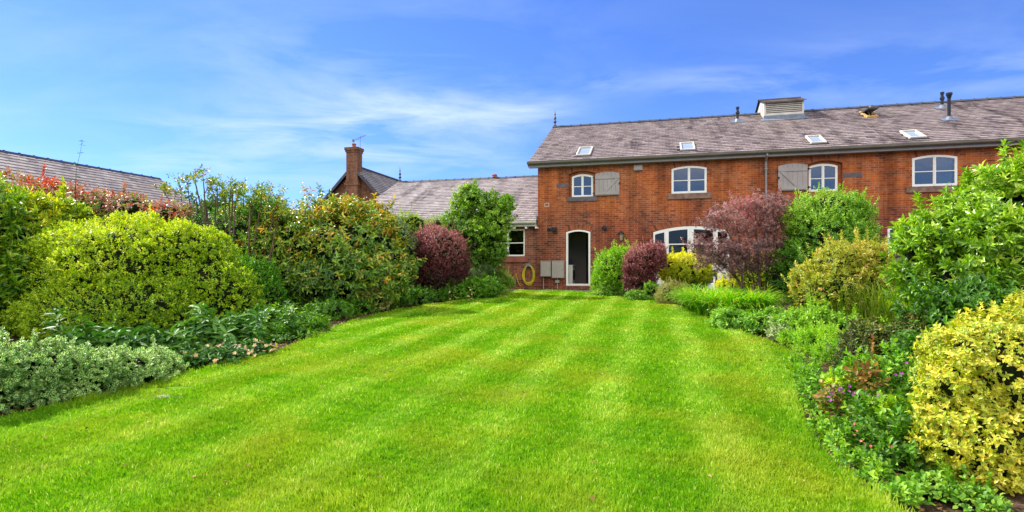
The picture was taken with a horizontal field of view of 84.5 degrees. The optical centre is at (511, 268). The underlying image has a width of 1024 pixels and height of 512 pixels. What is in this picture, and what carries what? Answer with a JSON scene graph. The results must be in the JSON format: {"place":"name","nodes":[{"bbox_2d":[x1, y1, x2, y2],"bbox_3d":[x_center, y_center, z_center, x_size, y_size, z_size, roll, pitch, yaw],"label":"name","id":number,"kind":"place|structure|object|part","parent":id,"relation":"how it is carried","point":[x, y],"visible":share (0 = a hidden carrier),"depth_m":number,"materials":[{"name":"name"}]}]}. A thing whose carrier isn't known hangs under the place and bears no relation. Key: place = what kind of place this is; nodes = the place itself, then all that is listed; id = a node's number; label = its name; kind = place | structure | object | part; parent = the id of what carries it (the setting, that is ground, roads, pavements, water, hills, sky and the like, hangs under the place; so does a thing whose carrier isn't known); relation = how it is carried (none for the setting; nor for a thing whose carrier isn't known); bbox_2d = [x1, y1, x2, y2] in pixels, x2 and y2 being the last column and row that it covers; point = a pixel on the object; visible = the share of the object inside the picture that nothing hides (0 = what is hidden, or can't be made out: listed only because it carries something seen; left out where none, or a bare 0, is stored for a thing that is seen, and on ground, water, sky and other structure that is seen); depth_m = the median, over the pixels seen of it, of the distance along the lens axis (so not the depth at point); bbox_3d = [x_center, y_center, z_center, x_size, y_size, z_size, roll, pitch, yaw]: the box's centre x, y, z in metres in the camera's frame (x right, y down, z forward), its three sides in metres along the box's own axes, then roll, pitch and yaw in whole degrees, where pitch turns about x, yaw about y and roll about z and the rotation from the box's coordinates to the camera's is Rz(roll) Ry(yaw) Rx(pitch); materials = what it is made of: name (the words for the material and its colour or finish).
{"place":"outdoors","nodes":[
{"label":"outdoors","id":0,"kind":"place"},
{"bbox_2d":[177,180,242,212],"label":"distant tree","id":1,"kind":"object","parent":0,"point":[210,203],"visible":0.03,"depth_m":59.28,"materials":[{"name":"green plant"}]},
{"bbox_2d":[390,209,418,293],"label":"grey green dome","id":2,"kind":"structure","parent":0,"point":[404,233],"depth_m":17.06,"materials":[{"name":"green plant"}]},
{"bbox_2d":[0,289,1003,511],"bbox_3d":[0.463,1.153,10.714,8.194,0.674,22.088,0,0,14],"label":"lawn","id":3,"kind":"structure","parent":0,"point":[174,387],"depth_m":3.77,"materials":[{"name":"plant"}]},
{"bbox_2d":[0,291,1023,511],"bbox_3d":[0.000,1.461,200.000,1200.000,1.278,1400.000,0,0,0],"label":"ground","id":4,"kind":"structure","parent":0,"point":[1017,500],"depth_m":4.11,"materials":[{"name":"soil"}]},
{"bbox_2d":[0,171,103,330],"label":"yellow edged rhododendron","id":5,"kind":"object","parent":4,"relation":"on","point":[26,215],"visible":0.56,"depth_m":10.25,"materials":[{"name":"green plant"}]},
{"bbox_2d":[0,325,188,413],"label":"variegated euonymus","id":6,"kind":"object","parent":4,"relation":"on","point":[57,368],"visible":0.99,"depth_m":5.64,"materials":[{"name":"green plant"}]},
{"bbox_2d":[0,150,209,217],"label":"slate roofed barn","id":7,"kind":"structure","parent":4,"relation":"on","point":[94,177],"depth_m":20.18,"materials":[{"name":"grey stone"}]},
{"bbox_2d":[72,140,85,198],"bbox_3d":[-9.537,-1.678,12.382,0.323,2.341,0.155,0,0,0],"label":"antenna","id":8,"kind":"object","parent":7,"relation":"attached to","point":[76,168],"visible":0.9,"depth_m":12.40,"materials":[{"name":"grey metal"}]},
{"bbox_2d":[40,308,177,353],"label":"hellebore clump","id":9,"kind":"object","parent":4,"relation":"on","point":[104,335],"visible":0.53,"depth_m":7.68,"materials":[{"name":"green plant"}]},
{"bbox_2d":[0,164,227,241],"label":"red leaved photinia","id":10,"kind":"object","parent":4,"relation":"on","point":[102,203],"visible":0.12,"depth_m":12.80,"materials":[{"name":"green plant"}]},
{"bbox_2d":[0,202,267,340],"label":"yellow privet bush","id":11,"kind":"object","parent":4,"relation":"on","point":[121,274],"visible":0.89,"depth_m":9.89,"materials":[{"name":"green plant"}]},
{"bbox_2d":[155,301,271,356],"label":"hellebore clump","id":12,"kind":"object","parent":4,"relation":"on","point":[202,331],"visible":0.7,"depth_m":8.24,"materials":[{"name":"green plant"}]},
{"bbox_2d":[151,164,294,263],"bbox_3d":[-7.225,-1.053,14.634,4.040,3.033,2.832,0,0,0],"label":"leggy shrub","id":13,"kind":"object","parent":4,"relation":"on","point":[233,228],"visible":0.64,"depth_m":13.96,"materials":[{"name":"green plant"}]},
{"bbox_2d":[178,326,274,368],"bbox_3d":[-3.882,1.062,7.718,0.893,0.549,1.580,0,0,25],"label":"flowering hellebore","id":14,"kind":"object","parent":4,"relation":"on","point":[209,354],"visible":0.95,"depth_m":7.46,"materials":[{"name":"green plant"}]},
{"bbox_2d":[232,246,295,309],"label":"green privet bush","id":15,"kind":"object","parent":4,"relation":"on","point":[270,277],"visible":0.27,"depth_m":12.38,"materials":[{"name":"green plant"}]},
{"bbox_2d":[243,300,331,343],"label":"epimedium clump","id":16,"kind":"object","parent":4,"relation":"on","point":[290,323],"visible":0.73,"depth_m":9.79,"materials":[{"name":"green plant"}]},
{"bbox_2d":[218,181,427,313],"bbox_3d":[-5.271,-0.498,14.557,6.184,3.608,3.475,0,0,0],"label":"bronze leaved shrub","id":17,"kind":"object","parent":4,"relation":"on","point":[325,250],"visible":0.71,"depth_m":13.81,"materials":[{"name":"green plant"}]},
{"bbox_2d":[295,293,380,320],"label":"dark groundcover","id":18,"kind":"object","parent":4,"relation":"on","point":[328,309],"visible":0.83,"depth_m":12.53,"materials":[{"name":"green plant"}]},
{"bbox_2d":[321,135,398,204],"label":"gabled house","id":19,"kind":"structure","parent":4,"relation":"on","point":[358,179],"depth_m":37.78,"materials":[{"name":"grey brick"}]},
{"bbox_2d":[353,280,393,311],"bbox_3d":[-3.432,0.617,13.989,1.215,0.950,0.950,0,0,0],"label":"olive shrublet","id":20,"kind":"object","parent":4,"relation":"on","point":[373,289],"visible":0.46,"depth_m":13.78,"materials":[{"name":"green plant"}]},
{"bbox_2d":[378,283,435,310],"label":"leafy groundcover","id":21,"kind":"object","parent":4,"relation":"on","point":[417,294],"visible":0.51,"depth_m":15.67,"materials":[{"name":"green plant"}]},
{"bbox_2d":[397,202,477,283],"bbox_3d":[-2.999,-0.727,20.183,3.944,3.369,2.020,0,0,0],"label":"lime hedge","id":22,"kind":"object","parent":4,"relation":"on","point":[413,221],"visible":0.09,"depth_m":20.04,"materials":[{"name":"green plant"}]},
{"bbox_2d":[409,218,472,292],"bbox_3d":[-2.243,-0.301,17.524,2.104,2.594,1.945,0,0,0],"label":"purple berberis","id":23,"kind":"object","parent":4,"relation":"on","point":[443,250],"visible":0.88,"depth_m":17.10,"materials":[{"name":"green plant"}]},
{"bbox_2d":[367,170,537,288],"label":"brick wing","id":24,"kind":"structure","parent":4,"relation":"on","point":[429,196],"depth_m":25.43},
{"bbox_2d":[474,229,527,261],"bbox_3d":[-0.496,-0.939,22.848,2.351,1.339,0.160,0,0,15],"label":"window","id":25,"kind":"structure","parent":24,"relation":"in","point":[517,245],"depth_m":22.69,"materials":[{"name":"beige paint"}]},
{"bbox_2d":[516,263,534,285],"bbox_3d":[0.532,0.240,22.486,0.802,0.905,0.140,0,0,15],"label":"garden hose","id":26,"kind":"object","parent":24,"relation":"hanging from","point":[523,275],"visible":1,"depth_m":22.43,"materials":[{"name":"yellow rubber"}]},
{"bbox_2d":[426,272,505,301],"bbox_3d":[-1.435,0.566,17.368,2.906,0.966,1.456,0,0,-35],"label":"geranium mound","id":27,"kind":"object","parent":4,"relation":"on","point":[485,287],"visible":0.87,"depth_m":17.30,"materials":[{"name":"green plant"}]},
{"bbox_2d":[439,178,517,274],"bbox_3d":[-1.149,-1.041,19.279,2.750,4.212,2.224,0,0,0],"label":"lilac tree","id":28,"kind":"object","parent":4,"relation":"on","point":[486,222],"visible":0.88,"depth_m":19.01,"materials":[{"name":"green plant"}]},
{"bbox_2d":[469,259,497,296],"bbox_3d":[-1.156,0.323,18.626,1.438,1.285,1.261,0,0,0],"label":"dark juniper","id":29,"kind":"object","parent":4,"relation":"on","point":[487,270],"visible":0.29,"depth_m":18.57,"materials":[{"name":"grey plant"}]},
{"bbox_2d":[492,266,516,294],"bbox_3d":[-0.540,0.416,19.511,1.529,1.146,1.787,0,0,0],"label":"spreading juniper","id":30,"kind":"object","parent":4,"relation":"on","point":[508,281],"visible":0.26,"depth_m":19.62,"materials":[{"name":"green plant"}]},
{"bbox_2d":[585,276,628,295],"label":"leafy clump","id":31,"kind":"object","parent":4,"relation":"on","point":[606,290],"visible":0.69,"depth_m":18.70,"materials":[{"name":"green plant"}]},
{"bbox_2d":[589,238,636,293],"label":"green euonymus bush","id":32,"kind":"object","parent":4,"relation":"on","point":[609,268],"visible":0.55,"depth_m":18.96,"materials":[{"name":"green plant"}]},
{"bbox_2d":[624,279,660,300],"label":"pale sedge","id":33,"kind":"object","parent":4,"relation":"on","point":[648,291],"visible":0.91,"depth_m":16.98,"materials":[{"name":"green plant"}]},
{"bbox_2d":[619,236,669,296],"bbox_3d":[4.193,0.009,17.831,1.679,2.135,1.361,0,0,0],"label":"upright berberis","id":34,"kind":"object","parent":4,"relation":"on","point":[641,265],"visible":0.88,"depth_m":17.55,"materials":[{"name":"purple plant"}]},
{"bbox_2d":[653,276,695,305],"bbox_3d":[4.595,0.661,15.994,1.180,0.946,1.155,0,0,21],"label":"olive hebe","id":35,"kind":"object","parent":4,"relation":"on","point":[659,296],"visible":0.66,"depth_m":15.84,"materials":[{"name":"green plant"}]},
{"bbox_2d":[658,247,714,289],"bbox_3d":[5.555,0.010,18.241,2.210,1.660,1.701,0,0,0],"label":"yellow choisya","id":36,"kind":"object","parent":4,"relation":"on","point":[680,267],"visible":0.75,"depth_m":17.92,"materials":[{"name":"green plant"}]},
{"bbox_2d":[704,268,719,290],"bbox_3d":[7.019,0.438,19.401,0.580,0.960,0.522,0,0,-20],"label":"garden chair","id":37,"kind":"object","parent":4,"relation":"on","point":[715,278],"visible":0.21,"depth_m":19.55,"materials":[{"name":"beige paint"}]},
{"bbox_2d":[662,282,795,316],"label":"daylily clump","id":38,"kind":"object","parent":4,"relation":"on","point":[700,301],"visible":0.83,"depth_m":12.72,"materials":[{"name":"green plant"}]},
{"bbox_2d":[680,181,804,296],"bbox_3d":[5.806,-0.627,14.023,3.432,3.200,1.870,0,0,-30],"label":"purple maple","id":39,"kind":"object","parent":4,"relation":"on","point":[739,254],"visible":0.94,"depth_m":13.84,"materials":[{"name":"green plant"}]},
{"bbox_2d":[713,251,775,297],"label":"yellow shrub","id":40,"kind":"object","parent":4,"relation":"on","point":[748,282],"visible":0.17,"depth_m":16.33,"materials":[{"name":"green plant"}]},
{"bbox_2d":[705,302,799,334],"bbox_3d":[4.533,0.934,10.421,1.175,0.611,2.619,0,0,-27],"label":"geranium mound","id":41,"kind":"object","parent":4,"relation":"on","point":[733,318],"visible":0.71,"depth_m":10.33,"materials":[{"name":"green plant"}]},
{"bbox_2d":[527,92,1023,293],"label":"brick house","id":42,"kind":"structure","parent":4,"relation":"on","point":[591,182],"depth_m":21.22,"materials":[{"name":"brick"}]},
{"bbox_2d":[540,261,551,288],"bbox_3d":[1.342,0.248,22.239,0.430,1.124,0.211,0,0,15],"label":"meter cabinet","id":43,"kind":"object","parent":42,"relation":"attached to","point":[545,268],"visible":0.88,"depth_m":22.16,"materials":[{"name":"grey metal"}]},
{"bbox_3d":[1.319,0.000,22.152,0.370,0.564,0.011,0,0,15],"label":"door","id":44,"kind":"part","parent":43,"relation":"part of","materials":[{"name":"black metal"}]},
{"bbox_2d":[552,261,564,288],"bbox_3d":[1.810,0.229,22.117,0.496,1.102,0.211,0,0,15],"label":"meter cabinet","id":45,"kind":"object","parent":42,"relation":"attached to","point":[558,269],"visible":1,"depth_m":22.04,"materials":[{"name":"grey metal"}]},
{"bbox_3d":[1.782,0.025,22.027,0.436,0.631,0.021,0,0,15],"label":"door","id":46,"kind":"part","parent":45,"relation":"part of","materials":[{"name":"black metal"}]},
{"bbox_2d":[568,265,574,283],"bbox_3d":[2.226,0.270,23.101,0.675,0.860,0.600,0,0,15],"label":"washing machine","id":47,"kind":"object","parent":42,"relation":"in","point":[571,274],"visible":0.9,"depth_m":22.77,"materials":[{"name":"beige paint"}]},
{"bbox_2d":[567,174,596,201],"bbox_3d":[2.750,-3.171,22.039,1.161,1.065,0.210,0,0,15],"label":"window","id":48,"kind":"structure","parent":42,"relation":"in","point":[582,184],"depth_m":22.06,"materials":[{"name":"beige paint"}]},
{"bbox_2d":[618,230,623,240],"bbox_3d":[4.162,-1.258,21.478,0.260,0.420,0.262,0,0,15],"label":"wall lantern","id":49,"kind":"object","parent":42,"relation":"attached to","point":[621,234],"depth_m":21.41,"materials":[{"name":"black metal"}]},
{"bbox_2d":[634,165,642,170],"bbox_3d":[4.795,-3.839,21.398,0.340,0.195,0.099,0,0,15],"label":"alarm box","id":50,"kind":"object","parent":42,"relation":"attached to","point":[638,167],"visible":1,"depth_m":21.36,"materials":[{"name":"beige paint"}]},
{"bbox_2d":[668,166,711,198],"bbox_3d":[6.610,-3.220,20.977,1.567,1.215,0.100,0,0,15],"label":"window","id":51,"kind":"structure","parent":42,"relation":"in","point":[688,182],"depth_m":20.97,"materials":[{"name":"beige paint"}]},
{"bbox_2d":[653,226,728,287],"bbox_3d":[6.650,-0.426,20.972,2.693,2.312,0.081,0,0,15],"label":"french door","id":52,"kind":"structure","parent":42,"relation":"in","point":[671,236],"depth_m":21.04,"materials":[{"name":"beige paint"}]},
{"bbox_2d":[808,164,837,191],"bbox_3d":[11.008,-3.226,19.955,0.925,0.979,0.082,0,0,15],"label":"window","id":53,"kind":"structure","parent":42,"relation":"in","point":[826,174],"depth_m":19.94,"materials":[{"name":"beige paint"}]},
{"bbox_2d":[887,227,908,258],"bbox_3d":[13.793,-0.616,19.122,1.859,1.791,0.070,0,0,15],"label":"window","id":54,"kind":"structure","parent":42,"relation":"in","point":[889,230],"depth_m":19.32,"materials":[{"name":"beige paint"}]},
{"bbox_2d":[906,155,956,192],"bbox_3d":[14.216,-3.213,18.997,1.629,1.245,0.100,0,0,15],"label":"window","id":55,"kind":"structure","parent":42,"relation":"in","point":[930,173],"depth_m":18.98,"materials":[{"name":"beige paint"}]},
{"bbox_2d":[763,305,828,340],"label":"silver groundcover","id":56,"kind":"object","parent":4,"relation":"on","point":[771,334],"visible":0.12,"depth_m":9.35,"materials":[{"name":"grey plant"}]},
{"bbox_2d":[790,359,829,382],"bbox_3d":[3.351,1.185,6.211,0.431,0.326,0.777,0,0,16],"label":"crinkled alchemilla","id":57,"kind":"object","parent":4,"relation":"on","point":[798,370],"visible":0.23,"depth_m":6.34,"materials":[{"name":"green plant"}]},
{"bbox_2d":[775,317,844,363],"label":"feathery green plant","id":58,"kind":"object","parent":4,"relation":"on","point":[808,339],"visible":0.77,"depth_m":8.20,"materials":[{"name":"green plant"}]},
{"bbox_2d":[752,182,888,307],"bbox_3d":[7.458,-0.550,13.622,2.985,3.130,2.230,0,0,0],"label":"tall green shrub","id":59,"kind":"object","parent":4,"relation":"on","point":[835,214],"visible":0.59,"depth_m":13.40,"materials":[{"name":"green plant"}]},
{"bbox_2d":[781,292,872,342],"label":"leafy perennial","id":60,"kind":"object","parent":4,"relation":"on","point":[815,314],"visible":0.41,"depth_m":8.85,"materials":[{"name":"green plant"}]},
{"bbox_2d":[780,225,900,311],"bbox_3d":[6.032,0.097,10.212,1.748,1.802,1.843,0,0,-41],"label":"cream pieris","id":61,"kind":"object","parent":4,"relation":"on","point":[851,263],"visible":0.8,"depth_m":9.93,"materials":[{"name":"yellow plant"}]},
{"bbox_2d":[812,333,890,416],"bbox_3d":[2.949,0.940,4.952,0.708,0.729,0.339,0,0,-10],"label":"purple leaved heuchera","id":62,"kind":"object","parent":4,"relation":"on","point":[856,373],"visible":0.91,"depth_m":4.92,"materials":[{"name":"brown plant"}]},
{"bbox_2d":[782,347,934,508],"bbox_3d":[2.873,1.177,5.181,0.554,0.457,4.072,0,0,21],"label":"edge groundcover","id":63,"kind":"object","parent":4,"relation":"on","point":[823,424],"visible":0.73,"depth_m":3.90,"materials":[{"name":"green plant"}]},
{"bbox_2d":[810,278,911,326],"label":"upright rush clump","id":64,"kind":"object","parent":4,"relation":"on","point":[876,310],"visible":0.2,"depth_m":9.60,"materials":[{"name":"green plant"}]},
{"bbox_2d":[801,338,925,427],"bbox_3d":[3.293,1.013,5.023,1.172,0.752,1.344,0,0,15],"label":"violet geranium","id":65,"kind":"object","parent":4,"relation":"on","point":[895,368],"visible":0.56,"depth_m":5.07,"materials":[{"name":"green plant"}]},
{"bbox_2d":[824,365,905,425],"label":"euphorbia clump","id":66,"kind":"object","parent":4,"relation":"on","point":[847,383],"visible":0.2,"depth_m":4.78,"materials":[{"name":"plant"}]},
{"bbox_2d":[825,305,933,367],"bbox_3d":[4.545,0.861,6.790,1.299,0.903,1.095,0,0,-30],"label":"bronze perennial","id":67,"kind":"object","parent":4,"relation":"on","point":[858,328],"visible":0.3,"depth_m":6.75,"materials":[{"name":"green plant"}]},
{"bbox_2d":[843,331,865,360],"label":"dry stems","id":68,"kind":"object","parent":67,"relation":"in","point":[851,344],"visible":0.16,"depth_m":6.30,"materials":[{"name":"brown plant"}]},
{"bbox_2d":[826,389,945,474],"bbox_3d":[2.695,1.111,4.172,0.837,0.626,1.118,0,0,-26],"label":"leafy anemone","id":69,"kind":"object","parent":4,"relation":"on","point":[893,447],"visible":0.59,"depth_m":3.93,"materials":[{"name":"green plant"}]},
{"bbox_2d":[876,287,925,330],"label":"tall perennial","id":70,"kind":"object","parent":4,"relation":"on","point":[903,308],"depth_m":7.74,"materials":[{"name":"green plant"}]},
{"bbox_2d":[877,139,1023,305],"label":"rhododendron","id":71,"kind":"object","parent":4,"relation":"on","point":[974,225],"visible":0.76,"depth_m":7.34,"materials":[{"name":"green plant"}]},
{"bbox_2d":[888,265,1021,364],"bbox_3d":[5.091,0.654,6.523,1.873,1.419,1.387,0,0,0],"label":"dark foliage plant","id":72,"kind":"object","parent":4,"relation":"on","point":[940,305],"visible":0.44,"depth_m":6.49,"materials":[{"name":"green plant"}]},
{"bbox_2d":[903,454,1013,511],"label":"creeping edge plant","id":73,"kind":"object","parent":4,"relation":"on","point":[940,484],"visible":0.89,"depth_m":3.33,"materials":[{"name":"green plant"}]},
{"bbox_2d":[903,290,1023,495],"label":"golden variegated euonymus","id":74,"kind":"object","parent":4,"relation":"on","point":[968,402],"visible":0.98,"depth_m":3.66,"materials":[{"name":"yellow plant"}]},
{"bbox_2d":[0,0,1023,209],"label":"sky","id":75,"kind":"structure","parent":0,"point":[275,91],"materials":[{"name":"blue"}]},
{"bbox_2d":[512,289,656,291],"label":"paving","id":76,"kind":"structure","parent":0,"point":[549,290],"depth_m":21.14,"materials":[{"name":"grey stone"}]}
]}

